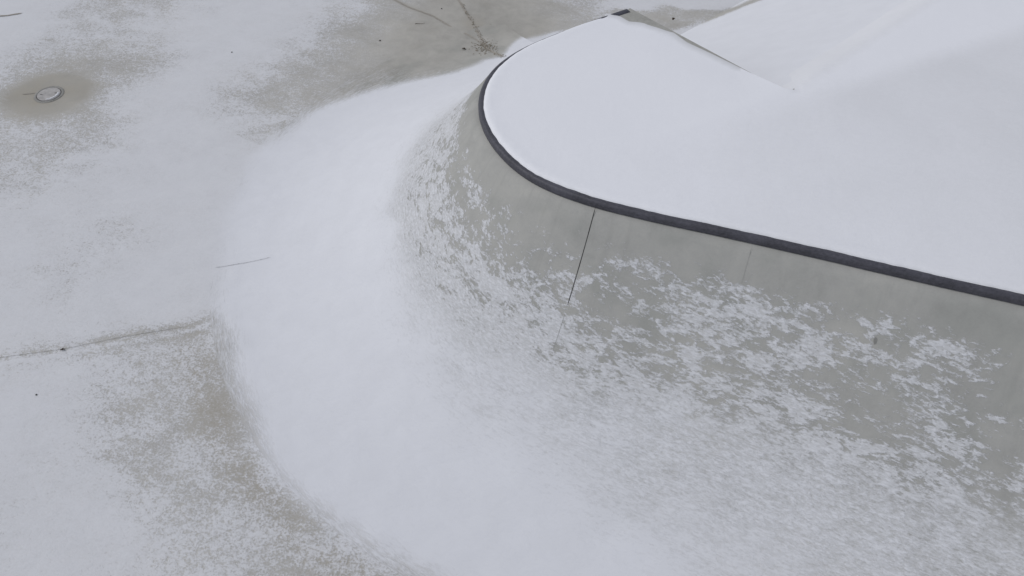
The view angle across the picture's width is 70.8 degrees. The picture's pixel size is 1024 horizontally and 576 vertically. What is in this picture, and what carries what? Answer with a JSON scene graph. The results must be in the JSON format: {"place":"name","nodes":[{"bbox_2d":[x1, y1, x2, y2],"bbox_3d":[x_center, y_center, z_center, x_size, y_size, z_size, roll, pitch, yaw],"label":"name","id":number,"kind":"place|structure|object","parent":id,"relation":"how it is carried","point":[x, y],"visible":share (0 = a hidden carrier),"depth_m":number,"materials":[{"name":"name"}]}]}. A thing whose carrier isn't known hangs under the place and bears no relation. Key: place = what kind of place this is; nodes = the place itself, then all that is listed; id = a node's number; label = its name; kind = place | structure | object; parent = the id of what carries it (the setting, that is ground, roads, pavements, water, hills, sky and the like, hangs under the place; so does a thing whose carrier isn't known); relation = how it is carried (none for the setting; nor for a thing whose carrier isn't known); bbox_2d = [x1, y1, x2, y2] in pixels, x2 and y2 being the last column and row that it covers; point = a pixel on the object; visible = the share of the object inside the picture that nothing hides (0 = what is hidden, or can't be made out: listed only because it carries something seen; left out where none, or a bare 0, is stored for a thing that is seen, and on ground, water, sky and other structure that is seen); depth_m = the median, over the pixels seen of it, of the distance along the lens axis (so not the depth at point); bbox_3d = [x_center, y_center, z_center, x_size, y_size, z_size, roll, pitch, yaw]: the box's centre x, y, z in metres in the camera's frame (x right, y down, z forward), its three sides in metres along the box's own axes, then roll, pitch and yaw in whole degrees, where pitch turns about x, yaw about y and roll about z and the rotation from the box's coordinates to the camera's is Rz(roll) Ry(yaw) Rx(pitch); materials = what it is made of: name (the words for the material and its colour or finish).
{"place":"outdoors","nodes":[
{"label":"outdoors","id":0,"kind":"place"},
{"bbox_2d":[0,0,743,575],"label":"ground","id":1,"kind":"structure","parent":0,"point":[130,156],"depth_m":8.19,"materials":[{"name":"white snow"}]},
{"bbox_2d":[34,86,63,102],"bbox_3d":[-6.500,-2.723,10.102,0.400,0.021,0.400,0,50,0],"label":"drain cover","id":2,"kind":"object","parent":1,"relation":"on","point":[49,94],"visible":1,"depth_m":10.09,"materials":[{"name":"metal"}]},
{"bbox_2d":[5,326,184,356],"bbox_3d":[-4.378,0.563,7.352,2.488,0.001,0.054,-10,51,-8],"label":"pavement joint","id":3,"kind":"object","parent":1,"relation":"on","point":[93,342],"visible":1,"depth_m":7.36,"materials":[{"name":"concrete"}]},
{"bbox_2d":[210,8,1023,575],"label":"skate ramp","id":4,"kind":"structure","parent":1,"relation":"on","point":[452,336],"depth_m":6.25,"materials":[{"name":"concrete"}]},
{"bbox_2d":[395,0,480,42],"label":"pavement joint","id":5,"kind":"object","parent":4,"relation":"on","point":[436,18],"visible":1,"depth_m":11.45,"materials":[{"name":"grey concrete"}]},
{"bbox_2d":[458,0,502,56],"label":"pavement joint","id":6,"kind":"object","parent":4,"relation":"on","point":[464,9],"visible":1,"depth_m":11.10,"materials":[{"name":"grey concrete"}]},
{"bbox_2d":[463,4,505,57],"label":"leaf litter","id":7,"kind":"object","parent":4,"relation":"on","point":[482,44],"visible":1,"depth_m":10.80,"materials":[{"name":"brown plant"}]},
{"bbox_2d":[484,0,1023,293],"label":"snow layer","id":8,"kind":"object","parent":4,"relation":"on","point":[894,136],"visible":1,"depth_m":6.85,"materials":[{"name":"white snow"}]},
{"bbox_2d":[681,0,905,85],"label":"concrete bank","id":9,"kind":"structure","parent":1,"relation":"on","point":[777,42],"depth_m":9.26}
]}

